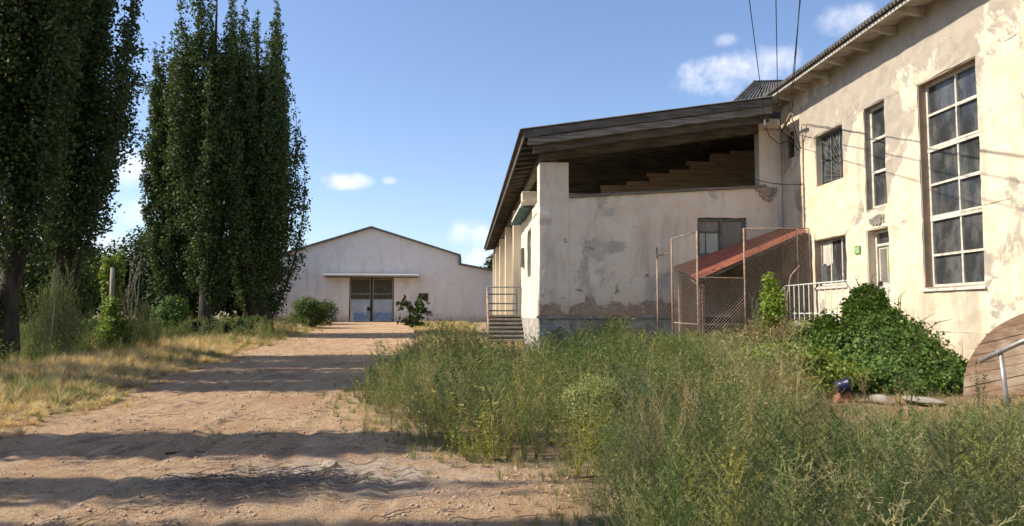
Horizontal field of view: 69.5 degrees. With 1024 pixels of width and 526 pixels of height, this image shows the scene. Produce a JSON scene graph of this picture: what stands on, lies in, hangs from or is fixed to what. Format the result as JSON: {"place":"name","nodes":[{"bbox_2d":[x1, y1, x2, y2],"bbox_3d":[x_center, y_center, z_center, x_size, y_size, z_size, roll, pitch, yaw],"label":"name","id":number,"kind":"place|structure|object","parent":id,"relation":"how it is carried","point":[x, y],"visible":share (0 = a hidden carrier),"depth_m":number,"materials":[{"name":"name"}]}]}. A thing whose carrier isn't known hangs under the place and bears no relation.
{"place":"outdoors","nodes":[
{"label":"outdoors","id":0,"kind":"place"},
{"bbox_2d":[95,290,235,315],"bbox_3d":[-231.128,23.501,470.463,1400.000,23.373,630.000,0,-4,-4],"label":"hills","id":1,"kind":"structure","parent":0,"point":[155,306],"depth_m":238.75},
{"bbox_2d":[0,322,586,525],"bbox_3d":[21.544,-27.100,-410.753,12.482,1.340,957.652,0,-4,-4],"label":"dirt road","id":2,"kind":"structure","parent":0,"point":[103,457],"depth_m":7.73,"materials":[{"name":"beige soil"}]},
{"bbox_2d":[165,451,203,454],"bbox_3d":[-3.556,2.054,8.055,0.402,0.034,0.122,1,-4,-16],"label":"stick","id":3,"kind":"object","parent":2,"relation":"on","point":[179,451],"visible":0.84,"depth_m":7.98,"materials":[{"name":"wood"}]},
{"bbox_2d":[182,472,234,481],"bbox_3d":[-2.778,1.955,6.761,0.452,0.035,0.104,3,-5,-33],"label":"stick","id":4,"kind":"object","parent":2,"relation":"on","point":[204,478],"visible":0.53,"depth_m":6.74,"materials":[{"name":"brown wood"}]},
{"bbox_2d":[0,339,590,525],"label":"clods","id":5,"kind":"object","parent":2,"relation":"on","point":[409,523],"visible":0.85,"depth_m":8.29,"materials":[{"name":"beige soil"}]},
{"bbox_2d":[0,390,626,525],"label":"twigs","id":6,"kind":"object","parent":2,"relation":"on","point":[264,481],"visible":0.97,"depth_m":6.41,"materials":[{"name":"brown wood"}]},
{"bbox_2d":[321,460,337,468],"bbox_3d":[-1.787,1.986,7.231,0.159,0.118,0.163,-2,-8,11],"label":"stone","id":7,"kind":"object","parent":2,"relation":"on","point":[328,463],"visible":0.58,"depth_m":7.20,"materials":[{"name":"beige stone"}]},
{"bbox_2d":[0,0,891,266],"label":"sky","id":8,"kind":"structure","parent":0,"point":[413,113],"materials":[{"name":"blue"}]},
{"bbox_2d":[2,316,1023,525],"bbox_3d":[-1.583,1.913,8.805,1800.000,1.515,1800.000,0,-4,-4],"label":"ground","id":9,"kind":"structure","parent":0,"point":[551,451],"depth_m":9.01,"materials":[{"name":"brown soil"}]},
{"bbox_2d":[0,298,3,352],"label":"climbing vine","id":10,"kind":"object","parent":9,"relation":"on","point":[2,331],"visible":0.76,"depth_m":19.01,"materials":[{"name":"green plant"}]},
{"bbox_2d":[0,0,97,361],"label":"poplar tree","id":11,"kind":"object","parent":9,"relation":"on","point":[35,67],"visible":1,"depth_m":19.35,"materials":[{"name":"green plant"}]},
{"bbox_2d":[48,303,54,356],"bbox_3d":[-12.204,1.907,19.563,0.139,1.702,0.039,0,-4,-4],"label":"thin stake","id":12,"kind":"object","parent":9,"relation":"on","point":[51,327],"visible":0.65,"depth_m":19.57,"materials":[{"name":"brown wood"}]},
{"bbox_2d":[19,259,84,354],"bbox_3d":[-12.921,1.317,20.733,1.709,2.935,1.911,0,-4,-4],"label":"feathery bush","id":13,"kind":"object","parent":9,"relation":"on","point":[59,322],"visible":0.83,"depth_m":20.61,"materials":[{"name":"green plant"}]},
{"bbox_2d":[0,229,122,325],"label":"broadleaf tree","id":14,"kind":"object","parent":9,"relation":"on","point":[33,274],"visible":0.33,"depth_m":33.79,"materials":[{"name":"green plant"}]},
{"bbox_2d":[28,294,101,339],"bbox_3d":[-15.951,2.066,26.429,2.446,2.063,2.408,0,-4,-4],"label":"feathery bush","id":15,"kind":"object","parent":9,"relation":"on","point":[89,325],"visible":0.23,"depth_m":27.00,"materials":[{"name":"green plant"}]},
{"bbox_2d":[36,318,98,336],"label":"shrub","id":16,"kind":"object","parent":9,"relation":"on","point":[85,325],"visible":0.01,"depth_m":29.63,"materials":[{"name":"green plant"}]},
{"bbox_2d":[21,240,128,320],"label":"broadleaf tree","id":17,"kind":"object","parent":9,"relation":"on","point":[99,264],"visible":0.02,"depth_m":55.76,"materials":[{"name":"green plant"}]},
{"bbox_2d":[32,0,153,352],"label":"poplar tree","id":18,"kind":"object","parent":9,"relation":"on","point":[94,175],"visible":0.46,"depth_m":21.89,"materials":[{"name":"green plant"}]},
{"bbox_2d":[107,268,114,347],"bbox_3d":[-12.880,1.597,23.764,0.168,2.902,0.178,2,-4,-26],"label":"wooden post","id":19,"kind":"object","parent":9,"relation":"on","point":[112,280],"visible":0.35,"depth_m":23.79,"materials":[{"name":"grey wood"}]},
{"bbox_2d":[96,250,127,330],"bbox_3d":[-15.595,1.368,28.762,0.780,3.832,1.023,-1,-4,20],"label":"young poplar","id":20,"kind":"object","parent":9,"relation":"on","point":[105,283],"visible":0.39,"depth_m":28.71,"materials":[{"name":"green plant"}]},
{"bbox_2d":[92,294,133,349],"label":"climbing vine","id":21,"kind":"object","parent":9,"relation":"on","point":[114,320],"visible":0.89,"depth_m":23.03,"materials":[{"name":"green plant"}]},
{"bbox_2d":[117,348,128,374],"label":"thistle","id":22,"kind":"object","parent":9,"relation":"on","point":[124,362],"visible":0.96,"depth_m":15.71,"materials":[{"name":"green plant"}]},
{"bbox_2d":[124,256,141,332],"bbox_3d":[-15.220,1.434,29.630,0.587,3.746,0.397,0,-4,-4],"label":"dead sapling","id":23,"kind":"object","parent":9,"relation":"on","point":[134,281],"visible":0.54,"depth_m":29.69,"materials":[{"name":"grey wood"}]},
{"bbox_2d":[104,278,162,347],"bbox_3d":[-12.124,1.718,23.762,1.877,2.466,1.722,0,-4,-4],"label":"feathery bush","id":24,"kind":"object","parent":9,"relation":"on","point":[143,328],"visible":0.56,"depth_m":23.72,"materials":[{"name":"green plant"}]},
{"bbox_2d":[95,222,175,319],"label":"broadleaf tree","id":25,"kind":"object","parent":9,"relation":"on","point":[137,251],"visible":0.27,"depth_m":56.76,"materials":[{"name":"green plant"}]},
{"bbox_2d":[137,32,200,306],"bbox_3d":[-17.299,-4.188,37.761,3.571,15.944,3.067,0,-4,-4],"label":"poplar tree","id":26,"kind":"object","parent":9,"relation":"on","point":[163,233],"visible":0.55,"depth_m":37.27,"materials":[{"name":"green plant"}]},
{"bbox_2d":[150,293,191,333],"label":"bright shrub","id":27,"kind":"object","parent":9,"relation":"on","point":[176,310],"visible":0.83,"depth_m":32.24,"materials":[{"name":"green plant"}]},
{"bbox_2d":[135,234,234,320],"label":"broadleaf tree","id":28,"kind":"object","parent":9,"relation":"on","point":[193,300],"visible":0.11,"depth_m":54.58,"materials":[{"name":"green plant"}]},
{"bbox_2d":[158,0,259,320],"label":"poplar tree","id":29,"kind":"object","parent":9,"relation":"on","point":[201,219],"visible":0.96,"depth_m":36.05,"materials":[{"name":"green plant"}]},
{"bbox_2d":[181,319,236,337],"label":"shrub","id":30,"kind":"object","parent":9,"relation":"on","point":[226,327],"visible":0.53,"depth_m":32.15,"materials":[{"name":"green plant"}]},
{"bbox_2d":[222,315,266,337],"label":"shrub","id":31,"kind":"object","parent":9,"relation":"on","point":[240,320],"visible":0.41,"depth_m":33.38,"materials":[{"name":"green plant"}]},
{"bbox_2d":[0,313,492,493],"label":"dry grass","id":32,"kind":"structure","parent":9,"relation":"on","point":[32,382],"depth_m":17.82,"materials":[{"name":"yellow plant"}]},
{"bbox_2d":[214,244,293,318],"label":"broadleaf tree","id":33,"kind":"object","parent":9,"relation":"on","point":[232,309],"visible":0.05,"depth_m":56.88,"materials":[{"name":"green plant"}]},
{"bbox_2d":[224,0,293,326],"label":"poplar tree","id":34,"kind":"object","parent":9,"relation":"on","point":[242,295],"visible":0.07,"depth_m":39.31,"materials":[{"name":"green plant"}]},
{"bbox_2d":[208,11,312,335],"bbox_3d":[-13.112,-4.701,38.184,5.318,17.081,5.473,2,-5,-29],"label":"poplar tree","id":35,"kind":"object","parent":9,"relation":"on","point":[260,220],"visible":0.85,"depth_m":37.12,"materials":[{"name":"green plant"}]},
{"bbox_2d":[283,296,341,327],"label":"round bush","id":36,"kind":"object","parent":9,"relation":"on","point":[314,312],"visible":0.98,"depth_m":48.93,"materials":[{"name":"green plant"}]},
{"bbox_2d":[257,226,492,321],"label":"warehouse","id":37,"kind":"structure","parent":9,"relation":"on","point":[370,274],"depth_m":67.53,"materials":[{"name":"paint"}]},
{"bbox_2d":[419,293,427,299],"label":"wall plaque","id":38,"kind":"object","parent":37,"relation":"attached to","point":[425,294],"depth_m":67.52,"materials":[{"name":"grey wood"}]},
{"bbox_2d":[394,294,432,327],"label":"leafy plant","id":39,"kind":"object","parent":9,"relation":"on","point":[413,319],"visible":0.96,"depth_m":49.83,"materials":[{"name":"green plant"}]},
{"bbox_2d":[480,253,492,268],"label":"distant tree","id":40,"kind":"object","parent":9,"relation":"on","point":[489,264],"visible":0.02,"depth_m":121.30,"materials":[{"name":"green plant"}]},
{"bbox_2d":[486,286,523,344],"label":"entrance steps","id":41,"kind":"structure","parent":9,"relation":"on","point":[509,325],"depth_m":30.77,"materials":[{"name":"concrete"}]},
{"bbox_2d":[0,311,1023,525],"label":"weeds","id":42,"kind":"object","parent":9,"relation":"on","point":[896,493],"visible":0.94,"depth_m":6.87,"materials":[{"name":"green plant"}]},
{"bbox_2d":[555,373,625,453],"bbox_3d":[0.870,1.688,8.246,0.791,0.928,0.856,0,-4,-4],"label":"pale round shrub","id":43,"kind":"object","parent":9,"relation":"on","point":[574,394],"visible":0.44,"depth_m":8.17,"materials":[{"name":"green plant"}]},
{"bbox_2d":[573,475,611,478],"bbox_3d":[0.746,1.951,6.769,0.402,0.034,0.126,1,-4,-11],"label":"stick","id":44,"kind":"object","parent":9,"relation":"on","point":[586,476],"visible":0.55,"depth_m":6.71,"materials":[{"name":"wood"}]},
{"bbox_2d":[484,80,784,351],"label":"porch hall","id":45,"kind":"structure","parent":9,"relation":"on","point":[590,216],"depth_m":24.13,"materials":[{"name":"paint"}]},
{"bbox_2d":[520,248,523,267],"bbox_3d":[0.403,-0.214,30.529,0.125,0.750,0.900,0,-4,-4],"label":"meter box","id":46,"kind":"object","parent":45,"relation":"attached to","point":[521,257],"visible":1,"depth_m":30.11,"materials":[{"name":"grey metal"}]},
{"bbox_2d":[697,218,744,256],"bbox_3d":[6.882,-0.827,24.368,1.630,1.280,0.093,0,-4,-4],"label":"window","id":47,"kind":"structure","parent":45,"relation":"in","point":[714,234],"depth_m":24.38,"materials":[{"name":"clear glass"}]},
{"bbox_2d":[714,161,802,184],"bbox_3d":[7.811,-2.880,23.516,2.744,1.024,0.026,-2,-5,32],"label":"cable","id":48,"kind":"object","parent":45,"relation":"attached to","point":[758,180],"visible":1,"depth_m":23.48,"materials":[{"name":"black rubber"}]},
{"bbox_2d":[656,228,811,351],"bbox_3d":[6.641,0.995,22.047,4.533,4.110,0.729,-1,-4,9],"label":"wire cage","id":49,"kind":"object","parent":9,"relation":"on","point":[744,281],"visible":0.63,"depth_m":22.00,"materials":[{"name":"metal"}]},
{"bbox_2d":[674,227,807,350],"bbox_3d":[7.083,0.845,23.029,3.656,4.150,1.795,0,-4,-4],"label":"lean to roof","id":50,"kind":"object","parent":9,"relation":"on","point":[726,262],"visible":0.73,"depth_m":23.76,"materials":[{"name":"red painted sheet metal"},{"name":"dark weathered wood"},{"name":"pale steel"}]},
{"bbox_2d":[749,293,766,339],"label":"tall weed","id":51,"kind":"object","parent":9,"relation":"on","point":[756,321],"visible":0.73,"depth_m":20.95,"materials":[{"name":"green plant"}]},
{"bbox_2d":[757,271,790,346],"bbox_3d":[7.556,1.459,21.339,0.912,2.452,0.946,2,-5,-30],"label":"climbing vine","id":52,"kind":"object","parent":9,"relation":"on","point":[770,304],"visible":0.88,"depth_m":21.21,"materials":[{"name":"green plant"}]},
{"bbox_2d":[785,320,806,338],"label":"landing","id":53,"kind":"object","parent":9,"relation":"on","point":[794,324],"depth_m":20.91,"materials":[{"name":"concrete"}]},
{"bbox_2d":[782,280,849,319],"bbox_3d":[8.043,1.533,20.207,0.071,1.936,4.620,0,-4,-4],"label":"stair railing","id":54,"kind":"object","parent":53,"relation":"on","point":[819,283],"visible":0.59,"depth_m":19.74,"materials":[{"name":"white metal"}]},
{"bbox_2d":[727,342,876,395],"bbox_3d":[5.124,1.920,13.205,2.470,1.017,1.766,0,-4,-4],"label":"bush","id":55,"kind":"object","parent":9,"relation":"on","point":[832,371],"visible":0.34,"depth_m":12.83,"materials":[{"name":"green plant"}]},
{"bbox_2d":[833,392,853,402],"bbox_3d":[5.476,2.231,12.181,0.353,0.257,0.383,-1,-4,15],"label":"stone","id":56,"kind":"object","parent":9,"relation":"on","point":[840,396],"visible":0.45,"depth_m":12.02,"materials":[{"name":"stone"}]},
{"bbox_2d":[833,376,853,392],"bbox_3d":[5.373,1.980,12.004,0.285,0.280,0.242,-1,-4,14],"label":"bucket","id":57,"kind":"object","parent":56,"relation":"on","point":[844,383],"visible":0.98,"depth_m":11.94,"materials":[{"name":"blue plastic"}]},
{"bbox_2d":[771,269,977,396],"bbox_3d":[7.496,1.278,15.548,3.522,2.641,6.697,0,-4,-4],"label":"vine bush","id":58,"kind":"object","parent":9,"relation":"on","point":[870,330],"visible":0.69,"depth_m":14.54,"materials":[{"name":"green plant"}]},
{"bbox_2d":[869,394,895,405],"bbox_3d":[5.972,2.220,11.891,0.407,0.193,0.434,13,-3,-25],"label":"stone","id":59,"kind":"object","parent":9,"relation":"on","point":[880,398],"visible":0.62,"depth_m":11.76,"materials":[{"name":"stone"}]},
{"bbox_2d":[762,0,1023,359],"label":"plastered building","id":60,"kind":"structure","parent":9,"relation":"on","point":[904,165],"depth_m":17.10,"materials":[{"name":"beige paint"}]},
{"bbox_2d":[763,112,800,150],"bbox_3d":[8.679,-4.047,23.264,1.116,1.108,1.083,3,-5,-34],"label":"insulator bracket","id":61,"kind":"object","parent":60,"relation":"attached to","point":[788,119],"visible":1,"depth_m":23.41,"materials":[{"name":"metal"}]},
{"bbox_2d":[749,0,764,118],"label":"overhead wire","id":62,"kind":"object","parent":61,"relation":"attached to","point":[756,55],"visible":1,"depth_m":18.28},
{"bbox_2d":[775,0,777,109],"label":"overhead wire","id":63,"kind":"object","parent":61,"relation":"attached to","point":[776,53],"visible":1,"depth_m":18.05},
{"bbox_2d":[789,0,800,112],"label":"overhead wire","id":64,"kind":"object","parent":61,"relation":"attached to","point":[793,67],"visible":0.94,"depth_m":19.33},
{"bbox_2d":[792,0,799,106],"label":"overhead wire","id":65,"kind":"object","parent":61,"relation":"attached to","point":[796,51],"visible":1,"depth_m":18.04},
{"bbox_2d":[820,127,843,184],"bbox_3d":[9.346,-3.076,21.356,0.073,1.510,1.561,0,-4,-4],"label":"window","id":66,"kind":"structure","parent":60,"relation":"in","point":[831,143],"depth_m":21.52,"materials":[{"name":"clear glass"}]},
{"bbox_2d":[820,236,846,285],"bbox_3d":[9.341,-0.042,21.231,0.073,1.360,1.791,0,-4,-4],"label":"window","id":67,"kind":"structure","parent":60,"relation":"in","point":[833,251],"depth_m":21.42,"materials":[{"name":"grey glass"}]},
{"bbox_2d":[854,245,860,253],"bbox_3d":[9.217,-0.348,19.712,0.016,0.220,0.280,0,-4,-4],"label":"wall sign","id":68,"kind":"object","parent":60,"relation":"attached to","point":[857,249],"visible":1,"depth_m":19.70,"materials":[{"name":"green plastic"}]},
{"bbox_2d":[869,102,886,208],"bbox_3d":[9.501,-2.746,18.947,0.073,2.680,0.931,0,-4,-4],"label":"window","id":69,"kind":"structure","parent":60,"relation":"in","point":[877,123],"depth_m":19.15,"materials":[{"name":"white paint"}]},
{"bbox_2d":[875,229,890,305],"bbox_3d":[9.560,0.287,18.747,0.105,2.280,0.950,0,-4,-4],"label":"door","id":70,"kind":"structure","parent":60,"relation":"in","point":[881,237],"depth_m":18.98,"materials":[{"name":"white paint"}]},
{"bbox_2d":[925,62,984,286],"bbox_3d":[9.696,-1.844,16.055,0.092,4.680,1.931,0,-4,-4],"label":"window","id":71,"kind":"structure","parent":60,"relation":"in","point":[953,150],"depth_m":16.17,"materials":[{"name":"grey glass"}]},
{"bbox_2d":[891,346,921,429],"bbox_3d":[4.966,1.604,9.233,0.170,1.127,0.402,2,-5,-32],"label":"tall weed","id":72,"kind":"object","parent":9,"relation":"on","point":[910,387],"visible":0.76,"depth_m":9.23,"materials":[{"name":"green plant"}]},
{"bbox_2d":[902,395,946,405],"bbox_3d":[6.623,2.225,11.836,0.684,0.154,0.682,8,-1,39],"label":"stone","id":73,"kind":"object","parent":9,"relation":"on","point":[922,400],"visible":0.64,"depth_m":11.64,"materials":[{"name":"stone"}]},
{"bbox_2d":[968,359,988,422],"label":"tall weed","id":74,"kind":"object","parent":9,"relation":"on","point":[979,392],"visible":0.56,"depth_m":9.03,"materials":[{"name":"green plant"}]},
{"bbox_2d":[963,313,1023,398],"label":"wooden disc","id":75,"kind":"object","parent":9,"relation":"on","point":[1007,332],"visible":0.46,"depth_m":12.01,"materials":[{"name":"brown wood"}]},
{"bbox_2d":[978,338,1023,420],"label":"pipe handrail","id":76,"kind":"object","parent":9,"relation":"on","point":[999,353],"visible":0.68,"depth_m":10.08,"materials":[{"name":"white metal"}]}
]}

